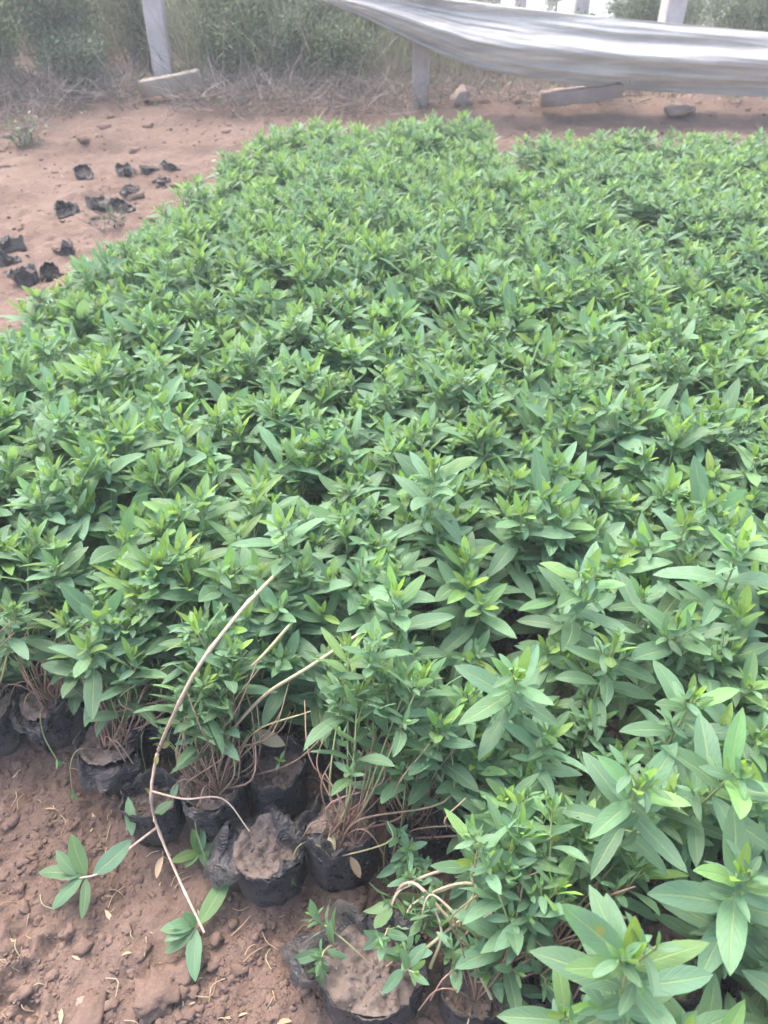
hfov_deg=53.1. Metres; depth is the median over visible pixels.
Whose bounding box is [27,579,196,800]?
seedling
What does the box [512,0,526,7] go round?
concrete post
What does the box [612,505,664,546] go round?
seedling
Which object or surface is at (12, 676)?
seedling
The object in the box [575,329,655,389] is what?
seedling
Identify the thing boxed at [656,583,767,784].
seedling
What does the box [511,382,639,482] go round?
seedling
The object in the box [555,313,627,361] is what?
seedling
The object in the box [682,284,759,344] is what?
seedling
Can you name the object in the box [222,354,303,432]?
seedling
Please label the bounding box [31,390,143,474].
seedling
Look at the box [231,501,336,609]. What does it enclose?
seedling
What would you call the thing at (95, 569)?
seedling
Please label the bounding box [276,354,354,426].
seedling
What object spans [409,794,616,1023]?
seedling
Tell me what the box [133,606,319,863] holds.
seedling
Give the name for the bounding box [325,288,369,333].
seedling
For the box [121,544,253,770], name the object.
seedling
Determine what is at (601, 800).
seedling
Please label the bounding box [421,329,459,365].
seedling
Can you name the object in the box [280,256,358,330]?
seedling
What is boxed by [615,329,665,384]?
seedling
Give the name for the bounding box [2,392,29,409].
seedling
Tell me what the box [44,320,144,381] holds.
seedling
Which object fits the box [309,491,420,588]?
seedling
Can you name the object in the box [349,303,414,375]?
seedling
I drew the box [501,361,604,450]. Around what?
seedling
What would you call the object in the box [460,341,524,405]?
seedling
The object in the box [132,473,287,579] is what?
seedling
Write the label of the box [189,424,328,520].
seedling
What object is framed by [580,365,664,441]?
seedling
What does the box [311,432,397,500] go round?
seedling
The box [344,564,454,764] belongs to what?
seedling
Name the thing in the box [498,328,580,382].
seedling
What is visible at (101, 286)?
seedling
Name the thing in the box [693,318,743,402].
seedling
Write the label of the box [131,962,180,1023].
clod
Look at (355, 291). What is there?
seedling
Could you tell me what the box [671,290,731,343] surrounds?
seedling
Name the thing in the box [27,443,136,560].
seedling
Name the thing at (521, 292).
seedling
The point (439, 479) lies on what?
seedling
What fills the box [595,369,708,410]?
seedling
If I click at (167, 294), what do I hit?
seedling
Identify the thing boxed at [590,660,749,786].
seedling
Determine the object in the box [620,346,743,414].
seedling
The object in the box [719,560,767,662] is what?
seedling
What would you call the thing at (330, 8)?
shrub
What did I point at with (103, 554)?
seedling
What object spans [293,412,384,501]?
seedling
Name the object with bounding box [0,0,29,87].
shrub
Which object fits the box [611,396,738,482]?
seedling
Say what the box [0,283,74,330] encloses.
seedling
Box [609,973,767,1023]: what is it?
seedling
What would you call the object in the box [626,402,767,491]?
seedling
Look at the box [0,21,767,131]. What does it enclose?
dry brush
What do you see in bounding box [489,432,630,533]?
seedling
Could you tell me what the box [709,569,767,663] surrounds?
seedling
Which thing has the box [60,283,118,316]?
seedling
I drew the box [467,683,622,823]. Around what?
seedling
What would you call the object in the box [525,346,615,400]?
seedling
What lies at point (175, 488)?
seedling
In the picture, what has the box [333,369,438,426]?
seedling
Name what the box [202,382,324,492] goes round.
seedling
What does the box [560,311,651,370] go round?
seedling
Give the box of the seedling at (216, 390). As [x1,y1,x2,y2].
[190,377,258,460]
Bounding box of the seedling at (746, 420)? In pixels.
[726,407,767,485]
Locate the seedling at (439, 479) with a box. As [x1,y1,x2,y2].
[392,448,477,632]
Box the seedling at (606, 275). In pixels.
[561,265,635,309]
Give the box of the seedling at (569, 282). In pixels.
[524,260,605,330]
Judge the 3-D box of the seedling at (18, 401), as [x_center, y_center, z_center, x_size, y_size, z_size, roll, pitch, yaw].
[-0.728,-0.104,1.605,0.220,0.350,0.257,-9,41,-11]
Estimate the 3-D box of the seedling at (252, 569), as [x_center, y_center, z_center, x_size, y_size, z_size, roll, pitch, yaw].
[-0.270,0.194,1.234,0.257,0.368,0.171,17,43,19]
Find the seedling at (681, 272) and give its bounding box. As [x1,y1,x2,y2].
[650,261,697,310]
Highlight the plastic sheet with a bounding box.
[323,0,767,96]
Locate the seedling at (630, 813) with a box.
[553,742,691,926]
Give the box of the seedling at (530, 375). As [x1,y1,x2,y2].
[486,339,588,442]
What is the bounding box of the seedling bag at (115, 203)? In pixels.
[108,197,135,212]
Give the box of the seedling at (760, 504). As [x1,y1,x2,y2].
[716,475,767,520]
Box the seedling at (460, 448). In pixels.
[434,421,503,480]
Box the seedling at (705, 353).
[659,344,767,404]
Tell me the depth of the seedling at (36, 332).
1.83 m
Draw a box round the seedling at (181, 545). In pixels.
[101,513,278,670]
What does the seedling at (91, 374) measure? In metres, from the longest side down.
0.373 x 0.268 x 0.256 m
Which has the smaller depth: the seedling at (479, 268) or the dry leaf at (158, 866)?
the dry leaf at (158, 866)
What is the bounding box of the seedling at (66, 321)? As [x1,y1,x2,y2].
[43,299,103,359]
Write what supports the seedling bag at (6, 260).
on the ground at (62, 151)
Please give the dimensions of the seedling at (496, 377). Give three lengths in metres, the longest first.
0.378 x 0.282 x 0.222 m
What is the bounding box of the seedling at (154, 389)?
[142,366,247,458]
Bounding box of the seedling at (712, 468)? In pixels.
[659,450,760,513]
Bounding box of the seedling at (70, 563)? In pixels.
[0,513,113,660]
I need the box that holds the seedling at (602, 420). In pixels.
[568,385,693,501]
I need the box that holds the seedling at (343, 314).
[302,284,367,345]
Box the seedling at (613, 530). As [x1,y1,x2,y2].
[501,503,643,634]
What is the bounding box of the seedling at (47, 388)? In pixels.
[4,366,117,429]
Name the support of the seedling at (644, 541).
on the ground at (62, 151)
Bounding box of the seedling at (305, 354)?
[283,332,374,393]
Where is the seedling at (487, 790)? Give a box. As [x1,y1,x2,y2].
[480,775,580,885]
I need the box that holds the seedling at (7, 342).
[0,326,62,371]
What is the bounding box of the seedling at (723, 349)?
[687,331,767,411]
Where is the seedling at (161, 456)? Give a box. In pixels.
[115,435,235,540]
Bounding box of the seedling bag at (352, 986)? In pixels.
[279,899,427,1023]
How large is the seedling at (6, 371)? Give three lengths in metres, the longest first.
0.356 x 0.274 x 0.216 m
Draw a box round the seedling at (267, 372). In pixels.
[246,356,349,406]
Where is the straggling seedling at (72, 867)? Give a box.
[39,570,360,981]
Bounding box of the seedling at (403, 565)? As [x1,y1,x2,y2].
[336,534,436,701]
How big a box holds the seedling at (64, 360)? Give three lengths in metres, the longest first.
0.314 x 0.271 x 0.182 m
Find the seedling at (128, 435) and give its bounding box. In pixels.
[57,411,216,509]
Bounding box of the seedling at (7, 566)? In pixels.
[0,532,65,655]
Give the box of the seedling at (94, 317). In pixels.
[56,303,105,355]
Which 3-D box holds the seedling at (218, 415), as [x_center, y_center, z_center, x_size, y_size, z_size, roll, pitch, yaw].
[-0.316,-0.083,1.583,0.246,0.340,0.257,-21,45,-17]
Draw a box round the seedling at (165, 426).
[127,398,248,491]
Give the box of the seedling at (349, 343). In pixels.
[311,331,409,419]
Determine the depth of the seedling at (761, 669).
1.03 m
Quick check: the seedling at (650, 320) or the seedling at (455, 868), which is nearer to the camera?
the seedling at (455, 868)
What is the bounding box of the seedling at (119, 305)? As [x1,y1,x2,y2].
[106,295,167,334]
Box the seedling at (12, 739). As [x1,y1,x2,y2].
[0,587,46,756]
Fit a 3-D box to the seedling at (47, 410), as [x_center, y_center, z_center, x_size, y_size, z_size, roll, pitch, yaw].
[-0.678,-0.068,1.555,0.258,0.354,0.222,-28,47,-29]
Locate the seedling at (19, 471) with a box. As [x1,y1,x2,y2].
[0,442,48,536]
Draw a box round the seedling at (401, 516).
[343,435,434,576]
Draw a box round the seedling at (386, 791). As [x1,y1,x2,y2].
[348,657,514,888]
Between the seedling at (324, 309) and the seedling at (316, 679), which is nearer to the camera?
the seedling at (316, 679)
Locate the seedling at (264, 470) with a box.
[189,454,303,542]
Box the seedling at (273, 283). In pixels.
[235,278,302,333]
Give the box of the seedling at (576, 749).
[554,706,607,802]
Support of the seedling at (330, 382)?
on the ground at (62, 151)
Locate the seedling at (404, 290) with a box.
[375,280,453,323]
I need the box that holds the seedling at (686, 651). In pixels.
[580,570,767,773]
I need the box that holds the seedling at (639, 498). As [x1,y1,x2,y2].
[575,472,664,544]
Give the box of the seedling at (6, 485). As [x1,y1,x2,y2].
[0,457,45,535]
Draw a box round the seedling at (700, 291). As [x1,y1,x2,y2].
[670,277,730,324]
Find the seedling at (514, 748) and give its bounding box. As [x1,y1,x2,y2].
[429,674,568,778]
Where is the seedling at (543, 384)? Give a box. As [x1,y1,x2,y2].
[508,366,629,445]
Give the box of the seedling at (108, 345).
[85,333,144,396]
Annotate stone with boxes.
[450,84,473,106]
[664,104,695,116]
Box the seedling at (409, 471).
[362,452,500,581]
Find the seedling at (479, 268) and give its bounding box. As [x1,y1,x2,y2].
[438,253,514,316]
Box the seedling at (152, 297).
[122,285,180,351]
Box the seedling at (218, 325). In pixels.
[191,313,253,373]
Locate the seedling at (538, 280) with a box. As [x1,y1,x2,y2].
[513,263,575,333]
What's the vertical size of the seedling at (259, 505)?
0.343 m
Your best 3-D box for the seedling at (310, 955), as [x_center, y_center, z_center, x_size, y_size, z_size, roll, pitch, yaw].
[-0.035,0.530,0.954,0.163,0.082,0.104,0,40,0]
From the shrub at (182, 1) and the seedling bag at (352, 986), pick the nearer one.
the seedling bag at (352, 986)
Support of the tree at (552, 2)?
on the ground at (62, 151)
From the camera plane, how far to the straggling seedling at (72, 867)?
1.07 m
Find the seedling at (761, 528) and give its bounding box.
[715,507,767,614]
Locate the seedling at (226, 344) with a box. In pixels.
[188,332,269,398]
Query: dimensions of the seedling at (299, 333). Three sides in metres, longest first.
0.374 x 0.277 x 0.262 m
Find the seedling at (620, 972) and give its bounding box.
[497,885,712,1023]
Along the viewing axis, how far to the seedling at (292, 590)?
1.17 m
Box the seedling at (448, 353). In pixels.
[419,335,512,409]
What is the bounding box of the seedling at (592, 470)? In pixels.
[532,424,626,511]
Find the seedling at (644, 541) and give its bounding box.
[606,512,717,682]
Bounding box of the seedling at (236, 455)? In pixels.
[219,383,302,468]
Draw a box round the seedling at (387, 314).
[351,293,437,382]
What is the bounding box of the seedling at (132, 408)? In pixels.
[79,401,196,493]
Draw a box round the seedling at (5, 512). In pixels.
[0,472,29,519]
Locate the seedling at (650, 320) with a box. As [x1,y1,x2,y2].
[627,306,688,369]
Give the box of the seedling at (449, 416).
[356,400,467,480]
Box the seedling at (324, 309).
[279,298,337,332]
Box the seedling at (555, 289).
[531,272,577,326]
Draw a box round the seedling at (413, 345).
[358,324,478,408]
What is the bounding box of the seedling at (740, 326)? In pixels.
[715,312,767,368]
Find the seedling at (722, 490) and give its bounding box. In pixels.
[707,477,767,560]
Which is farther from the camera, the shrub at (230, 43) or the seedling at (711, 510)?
the shrub at (230, 43)
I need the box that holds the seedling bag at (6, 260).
[0,250,21,267]
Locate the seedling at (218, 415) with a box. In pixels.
[181,391,264,497]
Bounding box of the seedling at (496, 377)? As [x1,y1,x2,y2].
[416,349,512,430]
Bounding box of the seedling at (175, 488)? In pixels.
[119,449,235,520]
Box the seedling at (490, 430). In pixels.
[432,408,510,555]
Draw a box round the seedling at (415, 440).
[361,415,485,557]
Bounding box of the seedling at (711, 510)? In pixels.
[633,455,766,590]
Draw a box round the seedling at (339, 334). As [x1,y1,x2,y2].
[306,326,371,393]
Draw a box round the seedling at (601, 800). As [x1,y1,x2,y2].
[545,747,641,891]
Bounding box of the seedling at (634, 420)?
[590,383,726,481]
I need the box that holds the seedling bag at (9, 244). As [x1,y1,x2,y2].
[0,234,26,252]
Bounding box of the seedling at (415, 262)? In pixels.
[363,249,431,305]
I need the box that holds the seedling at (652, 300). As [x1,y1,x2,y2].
[599,287,666,334]
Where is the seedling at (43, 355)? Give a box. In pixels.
[18,330,97,388]
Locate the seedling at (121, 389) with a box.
[95,367,205,417]
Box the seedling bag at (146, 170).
[138,164,159,174]
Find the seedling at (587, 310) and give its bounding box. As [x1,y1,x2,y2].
[539,297,616,357]
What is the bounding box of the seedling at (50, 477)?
[0,454,154,574]
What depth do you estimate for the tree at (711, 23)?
19.36 m
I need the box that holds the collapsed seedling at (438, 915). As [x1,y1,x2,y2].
[363,821,570,1002]
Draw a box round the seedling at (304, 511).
[257,495,375,591]
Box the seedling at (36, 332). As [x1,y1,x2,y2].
[7,323,56,354]
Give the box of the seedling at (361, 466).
[308,405,406,513]
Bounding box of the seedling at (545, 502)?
[481,447,595,640]
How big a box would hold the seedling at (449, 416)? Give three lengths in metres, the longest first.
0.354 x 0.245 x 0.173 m
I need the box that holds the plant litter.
[0,103,320,1023]
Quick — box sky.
[94,0,755,24]
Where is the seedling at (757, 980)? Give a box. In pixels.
[724,970,767,1023]
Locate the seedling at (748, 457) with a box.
[720,441,767,513]
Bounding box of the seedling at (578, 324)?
[555,308,619,356]
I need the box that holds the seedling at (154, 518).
[133,490,216,578]
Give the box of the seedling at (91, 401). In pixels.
[65,396,141,435]
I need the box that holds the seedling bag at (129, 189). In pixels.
[119,183,140,197]
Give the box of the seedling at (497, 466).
[444,405,554,507]
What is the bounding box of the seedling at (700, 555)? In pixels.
[638,522,767,642]
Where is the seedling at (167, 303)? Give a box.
[157,290,231,361]
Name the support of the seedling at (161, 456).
on the ground at (62, 151)
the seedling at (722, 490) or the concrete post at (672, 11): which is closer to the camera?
the seedling at (722, 490)
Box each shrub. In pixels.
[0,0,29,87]
[0,0,100,83]
[11,0,110,57]
[26,11,121,96]
[91,0,172,71]
[167,0,272,68]
[173,0,274,86]
[200,0,288,77]
[218,0,335,84]
[269,0,366,79]
[294,0,379,89]
[327,3,388,65]
[383,0,469,68]
[451,0,519,75]
[528,4,604,15]
[600,0,710,24]
[692,0,767,31]
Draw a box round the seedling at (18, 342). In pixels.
[0,337,65,385]
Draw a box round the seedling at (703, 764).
[602,707,767,924]
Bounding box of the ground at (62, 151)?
[0,25,767,1023]
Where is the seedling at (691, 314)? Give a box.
[622,293,731,372]
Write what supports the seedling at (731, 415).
on the ground at (62, 151)
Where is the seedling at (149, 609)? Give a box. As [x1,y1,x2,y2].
[82,528,238,681]
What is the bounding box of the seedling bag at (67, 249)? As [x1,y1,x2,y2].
[50,238,75,255]
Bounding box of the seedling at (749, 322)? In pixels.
[720,308,767,352]
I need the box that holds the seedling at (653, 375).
[625,355,657,386]
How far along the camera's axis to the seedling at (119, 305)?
1.87 m
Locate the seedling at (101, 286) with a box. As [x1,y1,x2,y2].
[89,280,146,313]
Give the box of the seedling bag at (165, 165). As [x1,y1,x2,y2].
[159,159,180,170]
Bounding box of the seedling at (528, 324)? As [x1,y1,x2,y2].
[449,296,549,382]
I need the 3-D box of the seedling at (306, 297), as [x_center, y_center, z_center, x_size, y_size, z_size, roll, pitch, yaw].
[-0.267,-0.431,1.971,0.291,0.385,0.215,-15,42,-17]
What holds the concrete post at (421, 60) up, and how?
on the ground at (62, 151)
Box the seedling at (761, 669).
[739,663,767,714]
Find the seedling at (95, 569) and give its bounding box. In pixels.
[76,559,119,597]
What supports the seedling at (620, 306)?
on the ground at (62, 151)
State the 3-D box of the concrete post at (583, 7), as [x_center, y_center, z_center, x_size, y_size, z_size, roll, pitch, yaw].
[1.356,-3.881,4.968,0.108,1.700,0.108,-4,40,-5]
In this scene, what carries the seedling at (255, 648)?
on the ground at (62, 151)
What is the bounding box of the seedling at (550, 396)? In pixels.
[533,368,607,462]
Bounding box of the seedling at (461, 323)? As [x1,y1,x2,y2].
[401,298,484,375]
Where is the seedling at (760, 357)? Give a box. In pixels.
[737,341,767,431]
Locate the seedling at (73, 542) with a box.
[0,519,101,634]
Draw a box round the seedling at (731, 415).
[663,378,765,469]
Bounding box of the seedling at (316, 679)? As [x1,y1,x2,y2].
[248,622,383,771]
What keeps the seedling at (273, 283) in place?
on the ground at (62, 151)
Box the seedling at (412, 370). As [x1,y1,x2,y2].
[385,347,452,425]
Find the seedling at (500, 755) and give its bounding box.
[464,744,527,841]
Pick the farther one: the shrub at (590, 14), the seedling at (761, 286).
the shrub at (590, 14)
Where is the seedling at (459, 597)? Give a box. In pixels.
[410,525,526,671]
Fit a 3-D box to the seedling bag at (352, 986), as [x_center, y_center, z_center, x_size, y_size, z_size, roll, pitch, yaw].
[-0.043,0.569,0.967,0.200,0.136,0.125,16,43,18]
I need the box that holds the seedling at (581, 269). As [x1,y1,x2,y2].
[550,251,632,313]
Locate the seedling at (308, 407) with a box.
[236,400,352,529]
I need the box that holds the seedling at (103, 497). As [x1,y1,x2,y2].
[56,435,188,540]
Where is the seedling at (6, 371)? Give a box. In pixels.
[0,357,39,405]
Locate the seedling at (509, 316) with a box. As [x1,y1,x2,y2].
[474,282,549,366]
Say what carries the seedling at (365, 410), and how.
on the ground at (62, 151)
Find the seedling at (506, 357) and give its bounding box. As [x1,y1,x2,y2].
[456,324,527,384]
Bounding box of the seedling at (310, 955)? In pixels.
[290,899,414,984]
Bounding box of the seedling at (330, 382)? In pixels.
[287,370,381,424]
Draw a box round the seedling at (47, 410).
[0,397,73,518]
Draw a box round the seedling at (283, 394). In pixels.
[237,387,319,495]
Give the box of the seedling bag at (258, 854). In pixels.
[203,803,306,906]
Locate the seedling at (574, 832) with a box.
[478,787,688,1023]
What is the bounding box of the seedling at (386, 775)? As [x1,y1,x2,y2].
[372,693,433,803]
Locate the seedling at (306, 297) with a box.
[221,277,314,330]
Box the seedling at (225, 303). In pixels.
[188,280,250,356]
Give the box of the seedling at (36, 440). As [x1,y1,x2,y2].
[0,413,115,536]
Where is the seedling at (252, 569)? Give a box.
[119,545,283,720]
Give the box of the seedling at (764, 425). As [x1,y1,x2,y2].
[726,417,767,517]
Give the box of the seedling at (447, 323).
[435,315,500,371]
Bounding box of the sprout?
[172,807,211,867]
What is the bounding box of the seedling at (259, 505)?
[191,488,307,615]
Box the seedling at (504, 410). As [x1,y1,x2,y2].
[438,370,521,450]
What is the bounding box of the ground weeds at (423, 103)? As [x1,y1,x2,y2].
[9,62,765,107]
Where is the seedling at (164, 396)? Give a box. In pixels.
[117,372,191,449]
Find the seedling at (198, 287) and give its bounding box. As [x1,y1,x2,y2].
[180,283,256,361]
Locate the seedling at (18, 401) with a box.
[0,391,67,459]
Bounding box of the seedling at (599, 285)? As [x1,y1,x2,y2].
[562,275,632,340]
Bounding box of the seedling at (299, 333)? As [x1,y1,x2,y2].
[256,306,340,393]
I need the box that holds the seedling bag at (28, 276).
[6,263,39,287]
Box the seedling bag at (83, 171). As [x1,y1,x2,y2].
[72,164,93,179]
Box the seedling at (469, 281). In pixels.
[430,273,501,354]
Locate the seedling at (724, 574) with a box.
[653,515,767,715]
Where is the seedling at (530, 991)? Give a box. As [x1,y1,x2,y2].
[402,891,541,1011]
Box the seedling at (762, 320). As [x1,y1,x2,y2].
[749,312,767,329]
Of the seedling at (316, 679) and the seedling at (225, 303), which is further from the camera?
the seedling at (225, 303)
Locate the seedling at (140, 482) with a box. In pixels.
[88,449,204,553]
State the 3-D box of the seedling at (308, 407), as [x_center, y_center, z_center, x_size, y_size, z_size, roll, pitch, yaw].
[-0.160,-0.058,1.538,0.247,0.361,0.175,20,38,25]
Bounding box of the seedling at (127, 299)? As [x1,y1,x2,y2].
[108,273,173,341]
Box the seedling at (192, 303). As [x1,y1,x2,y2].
[168,288,220,368]
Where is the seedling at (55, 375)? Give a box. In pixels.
[15,364,98,404]
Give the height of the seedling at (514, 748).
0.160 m
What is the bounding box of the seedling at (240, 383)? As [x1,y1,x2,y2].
[192,361,260,416]
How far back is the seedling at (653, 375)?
1.63 m
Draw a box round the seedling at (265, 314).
[218,303,288,358]
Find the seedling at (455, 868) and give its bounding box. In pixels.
[431,739,577,908]
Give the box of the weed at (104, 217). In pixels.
[68,179,132,236]
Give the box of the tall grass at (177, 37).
[0,0,767,87]
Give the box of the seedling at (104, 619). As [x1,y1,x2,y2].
[29,582,176,726]
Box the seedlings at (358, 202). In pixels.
[24,109,767,327]
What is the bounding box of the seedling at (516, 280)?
[485,263,536,317]
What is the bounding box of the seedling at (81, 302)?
[51,289,117,362]
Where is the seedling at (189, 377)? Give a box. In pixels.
[167,360,229,422]
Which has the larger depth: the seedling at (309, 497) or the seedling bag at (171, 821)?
the seedling at (309, 497)
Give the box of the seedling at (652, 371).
[650,370,689,403]
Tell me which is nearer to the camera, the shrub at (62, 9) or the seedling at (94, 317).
the seedling at (94, 317)
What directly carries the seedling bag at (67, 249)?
on the ground at (62, 151)
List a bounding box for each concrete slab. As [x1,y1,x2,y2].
[137,68,201,98]
[539,82,622,107]
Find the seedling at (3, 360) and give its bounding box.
[0,343,75,404]
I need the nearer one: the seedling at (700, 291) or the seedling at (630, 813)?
the seedling at (630, 813)
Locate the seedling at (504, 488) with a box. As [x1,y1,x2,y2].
[417,455,536,576]
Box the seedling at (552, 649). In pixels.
[514,541,633,718]
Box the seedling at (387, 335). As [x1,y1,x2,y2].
[344,318,409,398]
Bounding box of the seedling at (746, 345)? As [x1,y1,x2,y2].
[680,335,757,404]
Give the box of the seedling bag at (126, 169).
[114,161,136,176]
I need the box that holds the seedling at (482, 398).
[394,363,522,456]
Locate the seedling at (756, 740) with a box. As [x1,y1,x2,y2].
[643,674,767,878]
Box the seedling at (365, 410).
[322,388,431,446]
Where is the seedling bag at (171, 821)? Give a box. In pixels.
[118,767,184,846]
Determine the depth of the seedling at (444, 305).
1.89 m
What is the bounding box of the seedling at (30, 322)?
[2,307,58,351]
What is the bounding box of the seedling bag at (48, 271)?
[39,261,59,282]
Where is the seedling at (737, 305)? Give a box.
[707,292,767,342]
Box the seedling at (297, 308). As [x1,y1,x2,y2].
[264,296,319,367]
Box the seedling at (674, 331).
[628,303,758,377]
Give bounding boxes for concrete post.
[142,0,174,76]
[412,42,429,107]
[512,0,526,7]
[571,0,590,14]
[657,0,687,23]
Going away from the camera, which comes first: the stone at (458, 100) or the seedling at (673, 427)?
the seedling at (673, 427)
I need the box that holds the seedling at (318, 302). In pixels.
[286,283,354,358]
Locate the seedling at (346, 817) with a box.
[290,615,457,892]
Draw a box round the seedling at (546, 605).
[501,504,614,667]
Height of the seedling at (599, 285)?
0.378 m
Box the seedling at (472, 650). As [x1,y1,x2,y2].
[407,606,522,729]
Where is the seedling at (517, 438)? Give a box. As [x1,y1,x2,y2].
[436,389,536,480]
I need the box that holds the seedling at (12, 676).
[0,592,53,695]
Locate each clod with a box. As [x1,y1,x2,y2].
[68,989,108,1023]
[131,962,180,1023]
[164,955,197,986]
[200,952,209,970]
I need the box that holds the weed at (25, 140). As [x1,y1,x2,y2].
[1,108,57,150]
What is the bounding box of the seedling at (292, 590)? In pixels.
[227,540,361,669]
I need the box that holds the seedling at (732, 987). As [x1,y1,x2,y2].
[720,922,767,1021]
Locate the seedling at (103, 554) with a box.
[58,500,155,602]
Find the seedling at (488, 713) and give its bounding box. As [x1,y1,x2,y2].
[428,643,558,812]
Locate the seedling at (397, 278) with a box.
[349,271,421,330]
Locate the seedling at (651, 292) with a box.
[607,273,683,335]
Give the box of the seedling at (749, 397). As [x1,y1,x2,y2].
[736,380,767,430]
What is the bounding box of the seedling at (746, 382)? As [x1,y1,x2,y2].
[718,365,767,405]
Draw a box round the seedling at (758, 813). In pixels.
[684,742,767,880]
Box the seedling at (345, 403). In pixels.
[292,391,378,444]
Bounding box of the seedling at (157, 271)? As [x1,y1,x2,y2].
[126,246,223,308]
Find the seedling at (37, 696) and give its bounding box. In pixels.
[0,535,122,768]
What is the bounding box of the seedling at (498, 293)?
[442,272,539,326]
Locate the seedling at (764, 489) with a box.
[756,487,767,496]
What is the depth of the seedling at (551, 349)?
1.63 m
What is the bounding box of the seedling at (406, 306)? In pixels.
[352,278,434,341]
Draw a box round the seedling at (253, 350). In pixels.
[204,333,315,402]
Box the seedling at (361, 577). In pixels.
[289,511,410,674]
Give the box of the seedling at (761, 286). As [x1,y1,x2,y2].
[732,278,767,315]
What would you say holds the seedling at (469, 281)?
on the ground at (62, 151)
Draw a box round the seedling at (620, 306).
[596,270,671,341]
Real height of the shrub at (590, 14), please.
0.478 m
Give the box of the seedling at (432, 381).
[357,352,478,442]
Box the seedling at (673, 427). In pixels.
[599,413,723,523]
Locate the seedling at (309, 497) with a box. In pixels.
[240,451,341,530]
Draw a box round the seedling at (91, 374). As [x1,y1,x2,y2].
[60,352,150,455]
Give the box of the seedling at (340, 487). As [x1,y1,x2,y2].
[294,469,400,563]
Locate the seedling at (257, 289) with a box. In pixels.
[184,279,288,357]
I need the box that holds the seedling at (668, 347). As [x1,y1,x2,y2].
[604,337,712,399]
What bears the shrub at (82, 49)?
on the ground at (62, 151)
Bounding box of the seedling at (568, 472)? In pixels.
[503,447,656,561]
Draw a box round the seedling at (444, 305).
[413,291,460,348]
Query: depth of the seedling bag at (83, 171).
3.66 m
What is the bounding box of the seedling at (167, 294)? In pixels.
[116,267,224,365]
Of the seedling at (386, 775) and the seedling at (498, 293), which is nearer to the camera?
the seedling at (386, 775)
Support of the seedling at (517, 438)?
on the ground at (62, 151)
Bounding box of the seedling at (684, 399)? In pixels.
[653,388,697,459]
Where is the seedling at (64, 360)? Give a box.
[25,354,127,397]
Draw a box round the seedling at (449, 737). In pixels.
[378,704,478,857]
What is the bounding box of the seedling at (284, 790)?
[224,684,308,820]
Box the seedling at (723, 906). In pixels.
[640,804,767,1012]
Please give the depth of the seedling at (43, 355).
1.69 m
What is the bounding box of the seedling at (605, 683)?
[546,627,656,800]
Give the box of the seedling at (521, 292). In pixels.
[495,282,548,321]
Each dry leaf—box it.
[155,856,162,877]
[256,729,284,746]
[326,834,335,858]
[350,856,360,877]
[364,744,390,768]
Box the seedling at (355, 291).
[312,283,380,333]
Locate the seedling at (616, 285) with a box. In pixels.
[594,265,699,321]
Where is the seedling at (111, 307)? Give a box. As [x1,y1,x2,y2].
[88,289,136,340]
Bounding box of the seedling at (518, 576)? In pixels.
[420,488,583,652]
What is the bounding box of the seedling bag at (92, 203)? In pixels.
[85,195,108,209]
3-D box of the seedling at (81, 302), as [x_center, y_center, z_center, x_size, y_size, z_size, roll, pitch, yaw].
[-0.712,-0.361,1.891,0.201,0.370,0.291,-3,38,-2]
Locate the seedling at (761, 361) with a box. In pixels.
[738,343,767,371]
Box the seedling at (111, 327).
[78,301,186,369]
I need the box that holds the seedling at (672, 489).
[596,462,711,570]
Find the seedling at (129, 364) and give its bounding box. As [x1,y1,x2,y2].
[113,346,190,402]
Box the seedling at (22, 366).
[0,346,53,422]
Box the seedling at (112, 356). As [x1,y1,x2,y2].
[53,341,181,399]
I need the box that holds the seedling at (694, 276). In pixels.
[665,272,747,343]
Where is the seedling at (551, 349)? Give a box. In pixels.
[481,324,573,431]
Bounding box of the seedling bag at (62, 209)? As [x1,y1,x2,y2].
[53,200,79,218]
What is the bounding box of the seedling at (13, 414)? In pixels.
[0,388,43,536]
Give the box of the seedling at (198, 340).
[132,320,240,404]
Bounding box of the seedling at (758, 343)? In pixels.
[740,337,767,368]
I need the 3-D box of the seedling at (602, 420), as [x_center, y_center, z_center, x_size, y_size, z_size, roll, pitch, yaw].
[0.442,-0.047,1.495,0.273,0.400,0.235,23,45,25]
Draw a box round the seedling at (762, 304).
[714,281,767,329]
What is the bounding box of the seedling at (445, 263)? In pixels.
[412,241,480,330]
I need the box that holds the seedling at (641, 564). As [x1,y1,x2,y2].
[564,532,672,676]
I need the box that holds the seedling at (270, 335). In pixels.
[236,315,325,370]
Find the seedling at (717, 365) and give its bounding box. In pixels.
[686,353,767,429]
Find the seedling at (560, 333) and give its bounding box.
[501,317,570,370]
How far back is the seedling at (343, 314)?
1.85 m
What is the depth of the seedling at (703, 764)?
0.85 m
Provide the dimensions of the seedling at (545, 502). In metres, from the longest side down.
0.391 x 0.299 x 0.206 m
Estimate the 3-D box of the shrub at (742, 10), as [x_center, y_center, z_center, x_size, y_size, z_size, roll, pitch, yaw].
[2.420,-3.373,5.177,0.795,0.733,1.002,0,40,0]
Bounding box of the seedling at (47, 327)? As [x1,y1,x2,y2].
[39,295,70,337]
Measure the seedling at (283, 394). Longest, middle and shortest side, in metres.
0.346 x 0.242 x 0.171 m
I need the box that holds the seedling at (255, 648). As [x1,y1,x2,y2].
[145,591,333,759]
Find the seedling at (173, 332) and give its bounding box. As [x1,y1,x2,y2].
[101,304,197,372]
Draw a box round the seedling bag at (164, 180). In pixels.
[152,176,170,185]
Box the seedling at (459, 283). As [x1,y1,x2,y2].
[404,262,502,329]
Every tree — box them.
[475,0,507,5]
[534,0,571,11]
[600,0,631,18]
[686,0,715,24]
[706,2,723,24]

